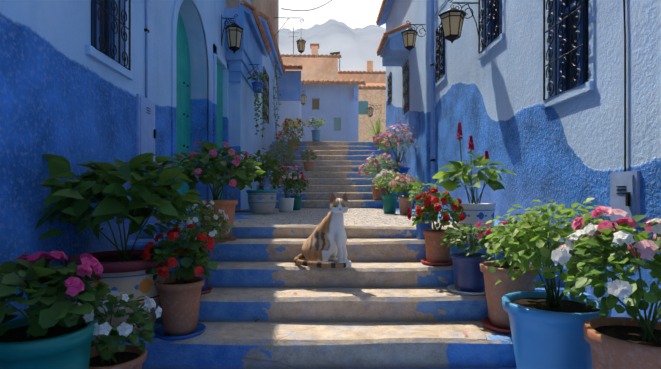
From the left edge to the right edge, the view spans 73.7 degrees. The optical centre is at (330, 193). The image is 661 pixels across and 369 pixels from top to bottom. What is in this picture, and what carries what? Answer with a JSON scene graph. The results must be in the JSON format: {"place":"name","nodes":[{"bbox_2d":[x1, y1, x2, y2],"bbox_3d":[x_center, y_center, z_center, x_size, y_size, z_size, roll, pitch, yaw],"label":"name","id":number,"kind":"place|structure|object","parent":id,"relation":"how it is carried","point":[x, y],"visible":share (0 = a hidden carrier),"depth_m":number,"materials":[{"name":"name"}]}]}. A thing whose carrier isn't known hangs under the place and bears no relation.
{"place":"outdoors","nodes":[
{"label":"outdoors","id":0,"kind":"place"},
{"bbox_2d":[279,19,385,71],"bbox_3d":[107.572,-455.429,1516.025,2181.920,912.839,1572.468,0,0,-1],"label":"mountain","id":1,"kind":"structure","parent":0,"point":[357,48],"depth_m":1720.17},
{"bbox_2d":[279,0,385,30],"label":"sky","id":2,"kind":"structure","parent":0,"point":[354,13],"materials":[{"name":"white"}]},
{"bbox_2d":[380,367,516,368],"bbox_3d":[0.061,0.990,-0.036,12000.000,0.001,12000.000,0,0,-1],"label":"step","id":3,"kind":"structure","parent":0,"point":[453,368],"depth_m":2.50,"materials":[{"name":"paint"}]},
{"bbox_2d":[0,251,110,368],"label":"potted flowering plant","id":4,"kind":"object","parent":3,"relation":"on","point":[55,333],"visible":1,"depth_m":1.64,"materials":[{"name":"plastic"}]},
{"bbox_2d":[66,295,120,349],"bbox_3d":[-1.298,0.736,2.256,0.395,0.508,0.411,0,0,-1],"label":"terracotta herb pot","id":5,"kind":"object","parent":3,"relation":"on","point":[99,335],"visible":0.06,"depth_m":2.24,"materials":[{"name":"plant"}]},
{"bbox_2d":[73,291,161,368],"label":"potted flowering plant","id":6,"kind":"object","parent":3,"relation":"on","point":[105,354],"visible":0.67,"depth_m":1.95,"materials":[{"name":"green plant"}]},
{"bbox_2d":[0,0,240,319],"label":"building","id":7,"kind":"structure","parent":3,"relation":"on","point":[72,78],"depth_m":2.99,"materials":[{"name":"paint"}]},
{"bbox_2d":[136,94,155,160],"bbox_3d":[-1.590,-0.540,3.834,0.043,0.580,0.360,0,0,-1],"label":"meter box","id":8,"kind":"object","parent":7,"relation":"attached to","point":[145,126],"visible":0.9,"depth_m":3.77,"materials":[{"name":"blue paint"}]},
{"bbox_2d":[221,14,243,53],"bbox_3d":[-1.499,-2.446,6.736,0.352,0.603,0.255,0,0,-1],"label":"lantern","id":9,"kind":"object","parent":7,"relation":"attached to","point":[234,30],"visible":1,"depth_m":6.69,"materials":[{"name":"grey glass"}]},
{"bbox_2d":[225,0,284,209],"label":"building","id":10,"kind":"structure","parent":3,"relation":"on","point":[257,21],"depth_m":8.35,"materials":[{"name":"paint"}]},
{"bbox_2d":[247,64,265,137],"bbox_3d":[-1.255,-1.615,7.629,0.370,1.263,0.341,0,0,-45],"label":"hanging potted plant","id":11,"kind":"object","parent":10,"relation":"attached to","point":[257,87],"visible":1,"depth_m":7.59,"materials":[{"name":"plant"}]},
{"bbox_2d":[272,61,280,138],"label":"climbing vine","id":12,"kind":"object","parent":10,"relation":"attached to","point":[276,123],"depth_m":11.80,"materials":[{"name":"green plant"}]},
{"bbox_2d":[274,17,305,53],"bbox_3d":[-1.141,-4.463,12.444,0.917,1.030,0.255,0,0,-1],"label":"hanging lantern","id":13,"kind":"object","parent":10,"relation":"attached to","point":[301,42],"depth_m":12.40,"materials":[{"name":"beige glass"}]},
{"bbox_2d":[281,0,331,10],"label":"overhead cable","id":14,"kind":"object","parent":10,"relation":"attached to","point":[306,10],"depth_m":13.79,"materials":[{"name":"grey metal"}]},
{"bbox_2d":[109,141,593,368],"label":"stairs","id":15,"kind":"structure","parent":3,"relation":"on","point":[383,300],"depth_m":2.86,"materials":[{"name":"stone"}]},
{"bbox_2d":[35,153,203,333],"bbox_3d":[-1.284,0.288,2.696,0.940,1.071,0.945,0,0,-23],"label":"potted plant","id":16,"kind":"object","parent":15,"relation":"on","point":[125,269],"visible":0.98,"depth_m":2.47,"materials":[{"name":"green plant"}]},
{"bbox_2d":[140,224,216,339],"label":"potted flowers","id":17,"kind":"object","parent":15,"relation":"on","point":[179,296],"visible":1,"depth_m":2.52,"materials":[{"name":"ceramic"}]},
{"bbox_2d":[154,200,233,294],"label":"potted flowers","id":18,"kind":"object","parent":15,"relation":"on","point":[217,225],"visible":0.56,"depth_m":2.96,"materials":[{"name":"green plant"}]},
{"bbox_2d":[172,141,265,242],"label":"potted flowers","id":19,"kind":"object","parent":15,"relation":"on","point":[237,173],"visible":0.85,"depth_m":3.46,"materials":[{"name":"green plant"}]},
{"bbox_2d":[244,150,283,213],"bbox_3d":[-0.916,-0.167,5.953,0.599,0.877,0.602,0,0,-1],"label":"painted pot","id":20,"kind":"object","parent":15,"relation":"on","point":[261,200],"visible":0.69,"depth_m":5.82,"materials":[{"name":"ceramic"}]},
{"bbox_2d":[262,141,296,184],"bbox_3d":[-1.056,-0.634,9.147,0.746,0.898,0.742,0,0,-1],"label":"potted bush","id":21,"kind":"object","parent":15,"relation":"on","point":[287,155],"visible":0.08,"depth_m":9.04,"materials":[{"name":"green plant"}]},
{"bbox_2d":[268,165,303,211],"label":"potted flowers","id":22,"kind":"object","parent":15,"relation":"on","point":[286,203],"visible":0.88,"depth_m":6.47,"materials":[{"name":"green plant"}]},
{"bbox_2d":[273,128,302,165],"bbox_3d":[-0.983,-1.065,10.155,0.655,0.849,0.685,0,0,-22],"label":"potted bush","id":23,"kind":"object","parent":15,"relation":"on","point":[277,138],"depth_m":10.03,"materials":[{"name":"green plant"}]},
{"bbox_2d":[281,118,307,149],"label":"yellow potted flowers","id":24,"kind":"object","parent":15,"relation":"on","point":[285,124],"depth_m":10.99,"materials":[{"name":"green plant"}]},
{"bbox_2d":[283,173,308,209],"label":"potted plant","id":25,"kind":"object","parent":15,"relation":"on","point":[297,202],"visible":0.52,"depth_m":7.28,"materials":[{"name":"green plant"}]},
{"bbox_2d":[300,149,316,171],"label":"potted plant","id":26,"kind":"object","parent":15,"relation":"on","point":[308,165],"depth_m":9.74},
{"bbox_2d":[308,116,324,140],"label":"potted plant","id":27,"kind":"object","parent":15,"relation":"on","point":[316,133],"depth_m":11.73,"materials":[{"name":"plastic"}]},
{"bbox_2d":[277,64,365,141],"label":"blue house","id":28,"kind":"structure","parent":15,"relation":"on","point":[333,104],"depth_m":14.96,"materials":[{"name":"paint"}]},
{"bbox_2d":[301,90,306,105],"bbox_3d":[-1.061,-3.082,14.146,0.638,0.503,0.225,0,0,-1],"label":"lantern","id":29,"kind":"object","parent":28,"relation":"on","point":[303,98],"depth_m":14.09,"materials":[{"name":"beige glass"}]},
{"bbox_2d":[294,192,351,267],"bbox_3d":[-0.051,0.258,3.269,0.454,0.542,0.338,0,0,23],"label":"cat","id":30,"kind":"object","parent":15,"relation":"on","point":[325,242],"visible":1,"depth_m":3.21},
{"bbox_2d":[281,27,385,141],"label":"hill houses","id":31,"kind":"structure","parent":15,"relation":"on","point":[316,65],"depth_m":26.92,"materials":[{"name":"paint"}]},
{"bbox_2d":[367,104,380,116],"bbox_3d":[1.962,-3.756,19.904,0.686,0.633,0.307,0,0,-1],"label":"wall lantern","id":32,"kind":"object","parent":31,"relation":"on","point":[370,109],"depth_m":19.82,"materials":[{"name":"grey metal"}]},
{"bbox_2d":[250,292,467,333],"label":"weeds and fallen petals","id":33,"kind":"object","parent":15,"relation":"on","point":[296,293],"visible":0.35,"depth_m":2.83,"materials":[{"name":"green"}]},
{"bbox_2d":[363,117,390,145],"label":"potted plant","id":34,"kind":"object","parent":15,"relation":"on","point":[377,124],"depth_m":11.47,"materials":[{"name":"green plant"}]},
{"bbox_2d":[358,152,400,199],"bbox_3d":[0.931,-0.337,8.435,0.807,0.913,0.841,0,0,-1],"label":"potted flowering plant","id":35,"kind":"object","parent":15,"relation":"on","point":[379,192],"visible":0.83,"depth_m":8.30,"materials":[{"name":"green plant"}]},
{"bbox_2d":[374,132,401,165],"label":"potted bush","id":36,"kind":"object","parent":15,"relation":"on","point":[381,138],"depth_m":10.20,"materials":[{"name":"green plant"}]},
{"bbox_2d":[372,169,408,212],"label":"potted flowers","id":37,"kind":"object","parent":15,"relation":"on","point":[389,203],"visible":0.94,"depth_m":6.11,"materials":[{"name":"green plant"}]},
{"bbox_2d":[387,174,421,214],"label":"potted flowers","id":38,"kind":"object","parent":15,"relation":"on","point":[405,203],"visible":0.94,"depth_m":5.72,"materials":[{"name":"green plant"}]},
{"bbox_2d":[394,171,421,205],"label":"potted plant","id":39,"kind":"object","parent":15,"relation":"on","point":[411,189],"visible":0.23,"depth_m":6.83,"materials":[{"name":"plant"}]},
{"bbox_2d":[409,183,440,239],"bbox_3d":[0.763,0.142,3.644,0.250,0.475,0.257,0,0,45],"label":"potted plant","id":40,"kind":"object","parent":15,"relation":"on","point":[420,228],"visible":0.46,"depth_m":3.59,"materials":[{"name":"plant"}]},
{"bbox_2d":[407,188,464,265],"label":"potted flowers","id":41,"kind":"object","parent":15,"relation":"on","point":[437,253],"visible":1,"depth_m":3.26,"materials":[{"name":"plant"}]},
{"bbox_2d":[440,223,495,295],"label":"potted flowers","id":42,"kind":"object","parent":15,"relation":"on","point":[468,276],"visible":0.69,"depth_m":2.95,"materials":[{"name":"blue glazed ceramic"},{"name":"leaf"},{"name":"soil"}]},
{"bbox_2d":[432,122,516,240],"bbox_3d":[1.171,-0.105,3.602,0.615,0.968,0.581,0,0,-1],"label":"potted plant","id":43,"kind":"object","parent":15,"relation":"on","point":[475,213],"visible":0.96,"depth_m":3.56,"materials":[{"name":"plant"}]},
{"bbox_2d":[476,218,539,333],"bbox_3d":[1.100,0.486,2.733,0.382,0.675,0.426,0,0,-1],"label":"potted plant","id":44,"kind":"object","parent":15,"relation":"on","point":[497,320],"visible":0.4,"depth_m":2.65,"materials":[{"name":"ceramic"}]},
{"bbox_3d":[1.346,-0.183,8.740,0.294,0.300,0.294,0,0,-1],"label":"upturned pot stand","id":45,"kind":"object","parent":15,"relation":"on","visible":0},
{"bbox_2d":[378,119,418,176],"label":"potted flowers","id":46,"kind":"object","parent":45,"relation":"on","point":[406,140],"visible":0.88,"depth_m":8.67,"materials":[{"name":"plant"}]},
{"bbox_2d":[376,0,425,202],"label":"building","id":47,"kind":"structure","parent":3,"relation":"on","point":[405,85],"depth_m":9.29,"materials":[{"name":"paint"}]},
{"bbox_2d":[401,21,425,50],"bbox_3d":[1.466,-2.699,7.542,0.524,0.523,0.255,0,0,-1],"label":"lantern","id":48,"kind":"object","parent":47,"relation":"attached to","point":[410,34],"visible":0.98,"depth_m":7.49,"materials":[{"name":"beige glass"}]},
{"bbox_2d":[426,0,660,320],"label":"building","id":49,"kind":"structure","parent":3,"relation":"on","point":[529,94],"depth_m":3.44,"materials":[{"name":"paint"}]},
{"bbox_2d":[144,0,625,171],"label":"wall conduit and cable","id":50,"kind":"object","parent":49,"relation":"attached to","point":[146,30],"visible":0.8,"depth_m":2.58,"materials":[{"name":"blue paint"}]},
{"bbox_2d":[430,0,434,195],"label":"drainpipe","id":51,"kind":"object","parent":49,"relation":"attached to","point":[432,66],"visible":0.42,"depth_m":6.92,"materials":[{"name":"blue metal"}]},
{"bbox_2d":[439,0,477,42],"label":"lantern","id":52,"kind":"object","parent":49,"relation":"attached to","point":[452,19],"visible":0.98,"depth_m":4.93,"materials":[{"name":"beige glass"}]},
{"bbox_2d":[610,171,639,227],"bbox_3d":[1.711,0.030,2.581,0.043,0.320,0.230,0,0,-1],"label":"meter box","id":53,"kind":"object","parent":49,"relation":"attached to","point":[625,191],"visible":0.9,"depth_m":2.54,"materials":[{"name":"grey metal"}]},
{"bbox_2d":[485,197,635,368],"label":"potted plant","id":54,"kind":"object","parent":3,"relation":"on","point":[546,326],"visible":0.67,"depth_m":2.13,"materials":[{"name":"plant"}]},
{"bbox_2d":[551,206,660,368],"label":"potted flowers","id":55,"kind":"object","parent":3,"relation":"on","point":[634,342],"visible":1,"depth_m":1.71,"materials":[{"name":"plant"}]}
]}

